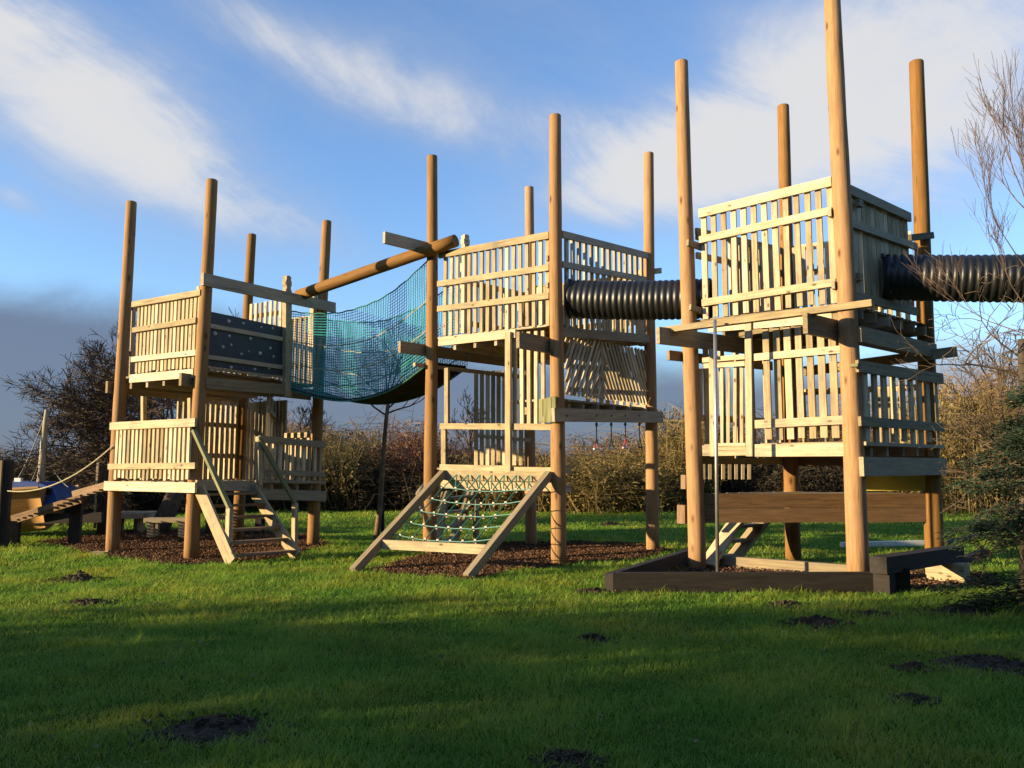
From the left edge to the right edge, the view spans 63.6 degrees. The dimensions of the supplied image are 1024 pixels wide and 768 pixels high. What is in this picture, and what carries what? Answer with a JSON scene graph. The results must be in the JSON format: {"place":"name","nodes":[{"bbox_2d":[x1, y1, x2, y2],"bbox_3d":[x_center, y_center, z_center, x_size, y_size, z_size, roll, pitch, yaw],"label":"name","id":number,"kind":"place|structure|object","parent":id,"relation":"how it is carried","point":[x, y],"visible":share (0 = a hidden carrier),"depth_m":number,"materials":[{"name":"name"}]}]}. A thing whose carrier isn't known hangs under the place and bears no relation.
{"place":"outdoors","nodes":[
{"label":"outdoors","id":0,"kind":"place"},
{"bbox_2d":[0,476,1023,767],"bbox_3d":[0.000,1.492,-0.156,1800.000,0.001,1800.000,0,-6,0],"label":"lawn","id":1,"kind":"structure","parent":0,"point":[454,716],"depth_m":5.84,"materials":[{"name":"plant"}]},
{"bbox_2d":[10,409,79,531],"bbox_3d":[-11.924,1.984,18.595,4.618,2.824,2.000,0,-6,0],"label":"play boat","id":2,"kind":"object","parent":1,"relation":"on","point":[24,501],"visible":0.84,"depth_m":18.19,"materials":[{"name":"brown wood"}]},
{"bbox_2d":[0,459,108,547],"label":"boarding ramp","id":3,"kind":"structure","parent":1,"relation":"on","point":[75,517],"depth_m":16.56,"materials":[{"name":"brown wood"}]},
{"bbox_2d":[0,443,143,512],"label":"bush","id":4,"kind":"object","parent":1,"relation":"on","point":[17,474],"visible":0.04,"depth_m":27.46,"materials":[{"name":"brown plant"}]},
{"bbox_2d":[42,570,112,583],"bbox_3d":[-5.953,2.628,11.317,0.878,0.147,0.686,0,-6,0],"label":"molehill","id":5,"kind":"object","parent":1,"relation":"on","point":[80,575],"visible":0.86,"depth_m":11.22,"materials":[{"name":"soil"}]},
{"bbox_2d":[52,598,118,606],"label":"molehill","id":6,"kind":"object","parent":1,"relation":"on","point":[82,601],"visible":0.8,"depth_m":9.31,"materials":[{"name":"soil"}]},
{"bbox_2d":[121,511,156,531],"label":"bench","id":7,"kind":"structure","parent":1,"relation":"on","point":[138,524],"depth_m":19.77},
{"bbox_2d":[1,441,289,514],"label":"bush","id":8,"kind":"object","parent":1,"relation":"on","point":[146,501],"visible":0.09,"depth_m":28.81,"materials":[{"name":"brown plant"}]},
{"bbox_2d":[0,308,302,532],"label":"bare tree","id":9,"kind":"object","parent":1,"relation":"on","point":[92,411],"visible":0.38,"depth_m":19.70,"materials":[{"name":"brown plant"}]},
{"bbox_2d":[27,528,331,565],"bbox_3d":[-6.514,3.303,17.340,8.353,0.025,5.027,-6,-8,43],"label":"mulch bed","id":10,"kind":"object","parent":1,"relation":"on","point":[255,558],"visible":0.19,"depth_m":15.54,"materials":[{"name":"brown wood"}]},
{"bbox_2d":[91,550,110,554],"bbox_3d":[-7.328,3.008,14.746,0.313,0.083,0.137,1,-6,-11],"label":"bark scrap","id":11,"kind":"object","parent":10,"relation":"on","point":[101,552],"visible":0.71,"depth_m":14.69,"materials":[{"name":"beige wood"}]},
{"bbox_2d":[143,517,184,537],"bbox_3d":[-7.618,3.203,18.366,1.027,0.450,0.350,0,-6,0],"label":"bench","id":12,"kind":"object","parent":10,"relation":"on","point":[153,526],"visible":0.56,"depth_m":18.21,"materials":[{"name":"brown wood"}]},
{"bbox_2d":[205,515,264,534],"bbox_3d":[-6.424,3.291,19.262,1.361,0.460,0.350,0,-6,0],"label":"bench","id":13,"kind":"object","parent":10,"relation":"on","point":[259,522],"visible":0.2,"depth_m":19.11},
{"bbox_2d":[121,707,306,751],"bbox_3d":[-1.737,1.979,4.803,1.032,0.083,0.792,0,-6,0],"label":"molehill","id":14,"kind":"object","parent":1,"relation":"on","point":[205,728],"visible":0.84,"depth_m":4.73,"materials":[{"name":"soil"}]},
{"bbox_2d":[104,178,335,563],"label":"play tower","id":15,"kind":"structure","parent":1,"relation":"on","point":[180,333],"depth_m":15.21,"materials":[{"name":"wood"}]},
{"bbox_2d":[7,444,113,491],"bbox_3d":[-8.609,1.613,15.700,2.741,0.898,0.024,-2,-6,22],"label":"hand rope","id":16,"kind":"object","parent":15,"relation":"attached to","point":[66,478],"visible":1,"depth_m":15.58,"materials":[{"name":"fabric"}]},
{"bbox_2d":[291,400,336,442],"bbox_3d":[-8.695,2.770,36.891,2.286,5.164,2.153,0,-6,0],"label":"sapling","id":17,"kind":"object","parent":1,"relation":"on","point":[305,417],"visible":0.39,"depth_m":36.75,"materials":[{"name":"brown plant"}]},
{"bbox_2d":[258,406,406,511],"bbox_3d":[-7.656,2.875,32.431,7.327,4.237,8.312,0,-6,0],"label":"bush","id":18,"kind":"object","parent":1,"relation":"on","point":[333,462],"visible":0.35,"depth_m":31.05,"materials":[{"name":"brown plant"}]},
{"bbox_2d":[332,324,441,539],"bbox_3d":[-2.692,1.052,18.677,3.060,4.992,1.713,-2,-6,18],"label":"young tree","id":19,"kind":"object","parent":1,"relation":"on","point":[379,521],"visible":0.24,"depth_m":18.15,"materials":[{"name":"brown plant"}]},
{"bbox_2d":[274,439,523,511],"bbox_3d":[-4.656,3.435,32.397,12.602,3.122,8.114,0,-6,0],"label":"bush","id":20,"kind":"object","parent":1,"relation":"on","point":[372,495],"visible":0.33,"depth_m":30.60,"materials":[{"name":"brown plant"}]},
{"bbox_2d":[349,401,485,508],"bbox_3d":[-4.247,2.791,33.678,7.256,4.692,6.201,0,-6,0],"label":"bush","id":21,"kind":"object","parent":1,"relation":"on","point":[415,448],"visible":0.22,"depth_m":32.73,"materials":[{"name":"brown plant"}]},
{"bbox_2d":[448,387,495,457],"bbox_3d":[-1.833,2.670,36.011,2.407,5.181,1.712,0,-6,0],"label":"sapling","id":22,"kind":"object","parent":1,"relation":"on","point":[471,438],"visible":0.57,"depth_m":36.02,"materials":[{"name":"brown plant"}]},
{"bbox_2d":[8,553,981,767],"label":"fallen leaves","id":23,"kind":"object","parent":1,"relation":"on","point":[199,641],"visible":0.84,"depth_m":6.06,"materials":[{"name":"brown plant"}]},
{"bbox_2d":[418,442,573,511],"bbox_3d":[-0.281,3.489,31.801,6.182,2.888,7.784,0,-6,0],"label":"bush","id":24,"kind":"object","parent":1,"relation":"on","point":[483,494],"visible":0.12,"depth_m":30.28,"materials":[{"name":"brown plant"}]},
{"bbox_2d":[349,113,662,576],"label":"play tower","id":25,"kind":"structure","parent":1,"relation":"on","point":[554,339],"depth_m":14.52,"materials":[{"name":"wood"}]},
{"bbox_2d":[294,235,458,298],"bbox_3d":[-2.652,-2.176,15.711,3.778,0.848,0.234,-3,-7,29],"label":"round log","id":26,"kind":"object","parent":25,"relation":"attached to","point":[396,261],"visible":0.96,"depth_m":15.52,"materials":[{"name":"brown wood"}]},
{"bbox_2d":[290,261,466,404],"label":"net bridge","id":27,"kind":"structure","parent":25,"relation":"attached to","point":[411,387],"depth_m":15.80,"materials":[{"name":"teal fabric"}]},
{"bbox_2d":[593,422,599,449],"bbox_3d":[1.436,0.875,14.015,0.043,0.484,0.182,-4,-7,35],"label":"hanging handle","id":28,"kind":"object","parent":25,"relation":"hanging from","point":[596,441],"visible":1,"depth_m":14.01,"materials":[{"name":"red plastic"}]},
{"bbox_2d":[608,422,614,448],"bbox_3d":[1.728,0.891,14.358,0.043,0.484,0.182,-4,-7,35],"label":"hanging handle","id":29,"kind":"object","parent":25,"relation":"hanging from","point":[611,440],"visible":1,"depth_m":14.36,"materials":[{"name":"green plastic"}]},
{"bbox_2d":[622,422,628,448],"bbox_3d":[2.020,0.907,14.703,0.043,0.484,0.182,-4,-7,35],"label":"hanging handle","id":30,"kind":"object","parent":25,"relation":"hanging from","point":[625,425],"visible":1,"depth_m":14.70,"materials":[{"name":"red plastic"}]},
{"bbox_2d":[565,278,712,319],"bbox_3d":[2.029,-1.407,13.565,2.474,0.808,0.650,-2,-6,18],"label":"tunnel tube","id":31,"kind":"object","parent":25,"relation":"attached to","point":[630,300],"visible":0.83,"depth_m":13.36,"materials":[{"name":"black plastic"}]},
{"bbox_2d":[637,423,642,447],"bbox_3d":[2.327,0.924,15.065,0.043,0.484,0.182,-4,-7,35],"label":"hanging handle","id":32,"kind":"object","parent":25,"relation":"hanging from","point":[639,425],"visible":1,"depth_m":15.06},
{"bbox_2d":[0,305,1023,509],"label":"hedgerow","id":33,"kind":"object","parent":1,"relation":"on","point":[617,445],"visible":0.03,"depth_m":36.15,"materials":[{"name":"plant"}]},
{"bbox_2d":[368,539,676,581],"bbox_3d":[0.313,2.994,14.378,3.722,0.024,6.394,-3,-7,29],"label":"mulch bed","id":34,"kind":"object","parent":1,"relation":"on","point":[552,565],"visible":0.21,"depth_m":13.33,"materials":[{"name":"brown wood"}]},
{"bbox_2d":[527,747,609,767],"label":"molehill","id":35,"kind":"object","parent":1,"relation":"on","point":[558,755],"visible":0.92,"depth_m":4.25,"materials":[{"name":"soil"}]},
{"bbox_2d":[452,428,720,514],"bbox_3d":[2.987,3.154,31.358,10.733,3.461,9.404,0,-6,0],"label":"bush","id":36,"kind":"object","parent":1,"relation":"on","point":[595,487],"visible":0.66,"depth_m":29.52,"materials":[{"name":"brown plant"}]},
{"bbox_2d":[565,633,619,645],"bbox_3d":[0.711,2.236,7.269,0.500,0.085,0.462,0,-6,0],"label":"molehill","id":37,"kind":"object","parent":1,"relation":"on","point":[594,636],"visible":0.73,"depth_m":7.23,"materials":[{"name":"soil"}]},
{"bbox_2d":[574,587,612,594],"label":"molehill","id":38,"kind":"object","parent":1,"relation":"on","point":[597,590],"visible":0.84,"depth_m":10.15,"materials":[{"name":"soil"}]},
{"bbox_2d":[590,521,630,526],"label":"molehill","id":39,"kind":"object","parent":1,"relation":"on","point":[613,523],"visible":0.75,"depth_m":22.52,"materials":[{"name":"soil"}]},
{"bbox_2d":[616,368,732,511],"bbox_3d":[6.409,2.003,31.689,5.034,5.859,4.940,0,-6,0],"label":"bush","id":40,"kind":"object","parent":1,"relation":"on","point":[675,448],"visible":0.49,"depth_m":30.74,"materials":[{"name":"brown plant"}]},
{"bbox_2d":[762,600,810,609],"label":"molehill","id":41,"kind":"object","parent":1,"relation":"on","point":[785,603],"visible":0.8,"depth_m":9.13,"materials":[{"name":"soil"}]},
{"bbox_2d":[623,424,961,507],"bbox_3d":[11.352,3.214,31.849,10.018,3.444,10.087,5,-8,-39],"label":"bush","id":42,"kind":"object","parent":1,"relation":"on","point":[825,480],"visible":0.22,"depth_m":30.58,"materials":[{"name":"brown plant"}]},
{"bbox_2d":[656,0,957,571],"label":"play tower","id":43,"kind":"structure","parent":1,"relation":"on","point":[764,323],"depth_m":12.46,"materials":[{"name":"wood"}]},
{"bbox_2d":[881,253,1023,302],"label":"tunnel tube","id":44,"kind":"object","parent":43,"relation":"attached to","point":[902,282],"visible":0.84,"depth_m":11.80,"materials":[{"name":"black plastic"}]},
{"bbox_2d":[615,564,1008,592],"bbox_3d":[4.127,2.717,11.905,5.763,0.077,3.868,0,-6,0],"label":"bark chips","id":45,"kind":"object","parent":1,"relation":"on","point":[920,579],"visible":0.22,"depth_m":11.78,"materials":[{"name":"brown wood"}]},
{"bbox_2d":[604,549,910,593],"bbox_3d":[3.530,2.533,11.146,3.357,0.320,4.028,-3,-7,28],"label":"pit edging","id":46,"kind":"object","parent":45,"relation":"on","point":[652,575],"visible":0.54,"depth_m":10.12,"materials":[{"name":"brown wood"}]},
{"bbox_2d":[777,614,854,629],"bbox_3d":[3.002,2.316,8.125,0.758,0.104,0.610,0,-6,0],"label":"molehill","id":47,"kind":"object","parent":1,"relation":"on","point":[817,620],"visible":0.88,"depth_m":8.07,"materials":[{"name":"soil"}]},
{"bbox_2d":[839,609,906,619],"bbox_3d":[3.734,2.381,8.566,0.661,0.065,0.570,0,-6,0],"label":"molehill","id":48,"kind":"object","parent":1,"relation":"on","point":[870,612],"visible":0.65,"depth_m":8.56,"materials":[{"name":"soil"}]},
{"bbox_2d":[840,540,923,547],"bbox_3d":[7.277,3.126,16.142,1.876,0.100,0.100,1,-6,-12],"label":"white plank","id":49,"kind":"object","parent":1,"relation":"on","point":[901,543],"visible":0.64,"depth_m":16.13,"materials":[{"name":"paint"}]},
{"bbox_2d":[883,692,942,706],"bbox_3d":[2.606,2.049,5.386,0.362,0.067,0.274,0,-6,0],"label":"molehill","id":50,"kind":"object","parent":1,"relation":"on","point":[916,696],"visible":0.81,"depth_m":5.35,"materials":[{"name":"soil"}]},
{"bbox_2d":[889,660,937,673],"bbox_3d":[3.037,2.133,6.240,0.319,0.076,0.275,0,-6,0],"label":"molehill","id":51,"kind":"object","parent":1,"relation":"on","point":[915,665],"visible":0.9,"depth_m":6.20,"materials":[{"name":"soil"}]},
{"bbox_2d":[869,545,970,595],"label":"balance beam","id":52,"kind":"structure","parent":1,"relation":"on","point":[940,562],"depth_m":10.52,"materials":[{"name":"brown wood"}]},
{"bbox_2d":[870,359,1018,514],"bbox_3d":[17.727,1.788,30.135,11.359,6.042,6.882,3,-7,-27],"label":"bush","id":53,"kind":"object","parent":1,"relation":"on","point":[977,506],"visible":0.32,"depth_m":28.96,"materials":[{"name":"brown plant"}]},
{"bbox_2d":[888,259,1023,605],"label":"bare shrub","id":54,"kind":"object","parent":1,"relation":"on","point":[1020,360],"visible":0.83,"depth_m":9.29,"materials":[{"name":"brown plant"}]},
{"bbox_2d":[901,50,1023,333],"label":"bare tree","id":55,"kind":"object","parent":1,"relation":"on","point":[1003,126],"visible":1,"depth_m":10.07,"materials":[{"name":"brown plant"}]},
{"bbox_2d":[912,603,1019,618],"bbox_3d":[4.794,2.376,8.736,1.004,0.110,0.834,0,-6,0],"label":"molehill","id":56,"kind":"object","parent":1,"relation":"on","point":[962,612],"visible":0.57,"depth_m":8.63,"materials":[{"name":"soil"}]},
{"bbox_2d":[912,650,1023,678],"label":"molehill","id":57,"kind":"object","parent":1,"relation":"on","point":[979,660],"visible":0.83,"depth_m":6.30,"materials":[{"name":"soil"}]},
{"bbox_2d":[944,532,996,544],"bbox_3d":[9.806,3.316,17.767,3.462,0.090,0.330,6,-8,-44],"label":"curved edging","id":58,"kind":"object","parent":1,"relation":"on","point":[949,541],"visible":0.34,"depth_m":17.27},
{"bbox_2d":[960,549,988,562],"bbox_3d":[7.686,2.889,13.785,0.120,0.120,1.942,-5,-8,41],"label":"timber offcut","id":59,"kind":"object","parent":1,"relation":"on","point":[972,559],"visible":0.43,"depth_m":13.62,"materials":[{"name":"black wood"}]},
{"bbox_2d":[931,382,1023,614],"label":"evergreen","id":60,"kind":"object","parent":1,"relation":"on","point":[1015,440],"visible":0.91,"depth_m":8.71,"materials":[{"name":"green plant"}]},
{"bbox_2d":[939,323,1022,501],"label":"sapling","id":61,"kind":"object","parent":1,"relation":"on","point":[999,389],"visible":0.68,"depth_m":30.11,"materials":[{"name":"brown plant"}]},
{"bbox_2d":[0,0,1023,463],"label":"sky","id":62,"kind":"structure","parent":0,"point":[303,114],"materials":[{"name":"blue"}]}
]}

